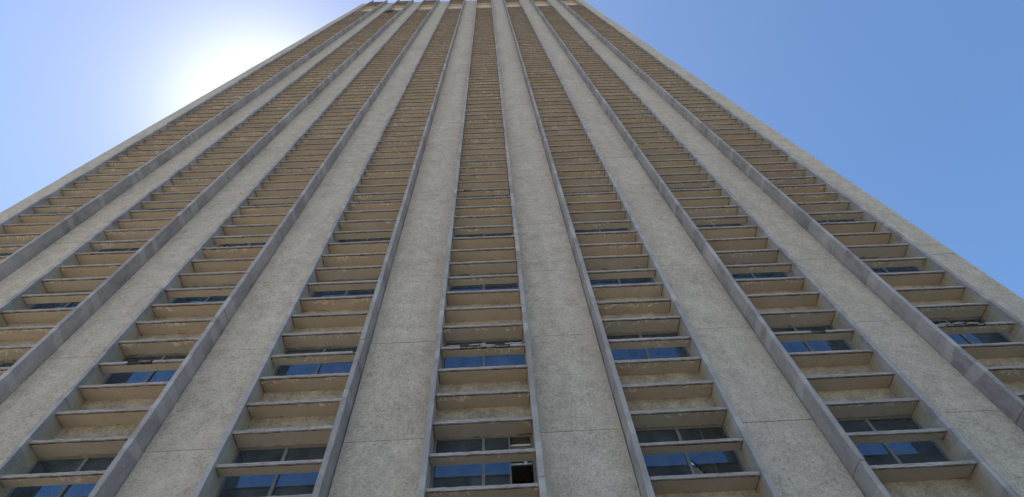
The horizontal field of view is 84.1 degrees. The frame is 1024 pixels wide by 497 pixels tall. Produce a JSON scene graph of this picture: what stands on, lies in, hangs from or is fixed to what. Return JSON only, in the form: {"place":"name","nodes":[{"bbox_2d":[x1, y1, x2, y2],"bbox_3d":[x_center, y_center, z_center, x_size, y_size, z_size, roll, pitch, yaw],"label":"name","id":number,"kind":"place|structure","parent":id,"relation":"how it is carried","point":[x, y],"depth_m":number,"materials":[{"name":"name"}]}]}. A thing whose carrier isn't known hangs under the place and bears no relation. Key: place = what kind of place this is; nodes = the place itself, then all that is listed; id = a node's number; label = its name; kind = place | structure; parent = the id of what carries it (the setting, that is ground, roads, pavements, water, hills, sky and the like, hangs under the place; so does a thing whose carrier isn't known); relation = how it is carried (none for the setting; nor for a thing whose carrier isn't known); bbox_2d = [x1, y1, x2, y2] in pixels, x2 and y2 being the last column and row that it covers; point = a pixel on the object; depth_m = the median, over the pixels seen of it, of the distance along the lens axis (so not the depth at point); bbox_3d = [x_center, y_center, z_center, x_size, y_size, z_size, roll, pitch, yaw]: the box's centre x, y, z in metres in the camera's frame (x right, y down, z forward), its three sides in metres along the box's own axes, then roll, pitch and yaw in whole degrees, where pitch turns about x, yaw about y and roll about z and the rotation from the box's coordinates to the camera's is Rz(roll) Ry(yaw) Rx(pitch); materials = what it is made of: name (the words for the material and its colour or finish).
{"place":"outdoors","nodes":[
{"label":"outdoors","id":0,"kind":"place"},
{"bbox_2d":[0,0,1023,496],"bbox_3d":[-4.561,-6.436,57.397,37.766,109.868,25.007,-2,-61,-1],"label":"office tower","id":1,"kind":"structure","parent":0,"point":[504,248],"depth_m":17.76,"materials":[{"name":"concrete"}]},
{"bbox_2d":[0,253,12,255],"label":"window","id":2,"kind":"structure","parent":1,"relation":"in","point":[1,254],"depth_m":21.71,"materials":[{"name":"glass"}]},
{"bbox_2d":[0,362,14,366],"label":"window","id":3,"kind":"structure","parent":1,"relation":"in","point":[2,364],"depth_m":16.02,"materials":[{"name":"glass"}]},
{"bbox_2d":[29,292,79,308],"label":"window","id":4,"kind":"structure","parent":1,"relation":"in","point":[69,304],"depth_m":18.56,"materials":[{"name":"glass"}]},
{"bbox_2d":[6,455,116,496],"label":"window","id":5,"kind":"structure","parent":1,"relation":"in","point":[95,463],"depth_m":12.72,"materials":[{"name":"glass"}]},
{"bbox_2d":[98,248,139,251],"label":"window","id":6,"kind":"structure","parent":1,"relation":"in","point":[121,249],"depth_m":21.81,"materials":[{"name":"glass"}]},
{"bbox_2d":[102,354,187,383],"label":"window","id":7,"kind":"structure","parent":1,"relation":"in","point":[147,376],"depth_m":15.49,"materials":[{"name":"glass"}]},
{"bbox_2d":[149,207,184,209],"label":"window","id":8,"kind":"structure","parent":1,"relation":"in","point":[183,207],"depth_m":25.09,"materials":[{"name":"glass"}]},
{"bbox_2d":[170,286,227,303],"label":"window","id":9,"kind":"structure","parent":1,"relation":"in","point":[211,298],"depth_m":18.68,"materials":[{"name":"glass"}]},
{"bbox_2d":[218,243,265,246],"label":"window","id":10,"kind":"structure","parent":1,"relation":"in","point":[245,244],"depth_m":21.96,"materials":[{"name":"glass"}]},
{"bbox_2d":[215,445,326,496],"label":"window","id":11,"kind":"structure","parent":1,"relation":"in","point":[292,483],"depth_m":12.41,"materials":[{"name":"glass"}]},
{"bbox_2d":[253,203,293,205],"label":"window","id":12,"kind":"structure","parent":1,"relation":"in","point":[288,203],"depth_m":25.21,"materials":[{"name":"glass"}]},
{"bbox_2d":[273,346,357,375],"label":"window","id":13,"kind":"structure","parent":1,"relation":"in","point":[339,367],"depth_m":15.61,"materials":[{"name":"glass"}]},
{"bbox_2d":[310,280,374,297],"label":"window","id":14,"kind":"structure","parent":1,"relation":"in","point":[370,291],"depth_m":18.81,"materials":[{"name":"glass"}]},
{"bbox_2d":[337,238,390,242],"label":"window","id":15,"kind":"structure","parent":1,"relation":"in","point":[371,239],"depth_m":22.05,"materials":[{"name":"glass"}]},
{"bbox_2d":[356,199,402,201],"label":"window","id":16,"kind":"structure","parent":1,"relation":"in","point":[391,199],"depth_m":25.33,"materials":[{"name":"glass"}]},
{"bbox_2d":[430,435,536,487],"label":"window","id":17,"kind":"structure","parent":1,"relation":"in","point":[488,473],"depth_m":12.54,"materials":[{"name":"glass"}]},
{"bbox_2d":[441,339,525,368],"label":"window","id":18,"kind":"structure","parent":1,"relation":"in","point":[519,359],"depth_m":15.72,"materials":[{"name":"glass"}]},
{"bbox_2d":[449,274,517,291],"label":"window","id":19,"kind":"structure","parent":1,"relation":"in","point":[511,285],"depth_m":18.92,"materials":[{"name":"glass"}]},
{"bbox_2d":[454,233,512,237],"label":"window","id":20,"kind":"structure","parent":1,"relation":"in","point":[495,234],"depth_m":22.18,"materials":[{"name":"glass"}]},
{"bbox_2d":[458,195,509,197],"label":"window","id":21,"kind":"structure","parent":1,"relation":"in","point":[493,195],"depth_m":25.45,"materials":[{"name":"glass"}]},
{"bbox_2d":[563,191,609,193],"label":"window","id":22,"kind":"structure","parent":1,"relation":"in","point":[600,191],"depth_m":25.58,"materials":[{"name":"glass"}]},
{"bbox_2d":[575,228,628,232],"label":"window","id":23,"kind":"structure","parent":1,"relation":"in","point":[619,229],"depth_m":22.30,"materials":[{"name":"glass"}]},
{"bbox_2d":[590,268,653,285],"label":"window","id":24,"kind":"structure","parent":1,"relation":"in","point":[625,280],"depth_m":19.04,"materials":[{"name":"glass"}]},
{"bbox_2d":[606,332,689,359],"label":"window","id":25,"kind":"structure","parent":1,"relation":"in","point":[672,352],"depth_m":15.85,"materials":[{"name":"glass"}]},
{"bbox_2d":[670,187,709,189],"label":"window","id":26,"kind":"structure","parent":1,"relation":"in","point":[704,187],"depth_m":25.70,"materials":[{"name":"glass"}]},
{"bbox_2d":[635,425,745,475],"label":"window","id":27,"kind":"structure","parent":1,"relation":"in","point":[663,464],"depth_m":12.65,"materials":[{"name":"glass"}]},
{"bbox_2d":[696,223,742,227],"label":"window","id":28,"kind":"structure","parent":1,"relation":"in","point":[740,224],"depth_m":22.44,"materials":[{"name":"glass"}]},
{"bbox_2d":[731,263,788,278],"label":"window","id":29,"kind":"structure","parent":1,"relation":"in","point":[768,274],"depth_m":19.17,"materials":[{"name":"glass"}]},
{"bbox_2d":[775,183,807,185],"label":"window","id":30,"kind":"structure","parent":1,"relation":"in","point":[805,183],"depth_m":25.82,"materials":[{"name":"glass"}]},
{"bbox_2d":[770,325,852,352],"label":"window","id":31,"kind":"structure","parent":1,"relation":"in","point":[828,345],"depth_m":15.97,"materials":[{"name":"glass"}]},
{"bbox_2d":[817,219,856,222],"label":"window","id":32,"kind":"structure","parent":1,"relation":"in","point":[843,220],"depth_m":22.53,"materials":[{"name":"glass"}]},
{"bbox_2d":[861,257,920,272],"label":"window","id":33,"kind":"structure","parent":1,"relation":"in","point":[910,268],"depth_m":19.29,"materials":[{"name":"glass"}]},
{"bbox_2d":[837,416,951,464],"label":"window","id":34,"kind":"structure","parent":1,"relation":"in","point":[918,451],"depth_m":12.76,"materials":[{"name":"glass"}]},
{"bbox_2d":[930,318,1012,344],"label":"window","id":35,"kind":"structure","parent":1,"relation":"in","point":[997,337],"depth_m":16.09,"materials":[{"name":"glass"}]},
{"bbox_2d":[0,0,1023,298],"label":"sky","id":36,"kind":"structure","parent":0,"point":[917,104],"materials":[{"name":"blue"}]}
]}

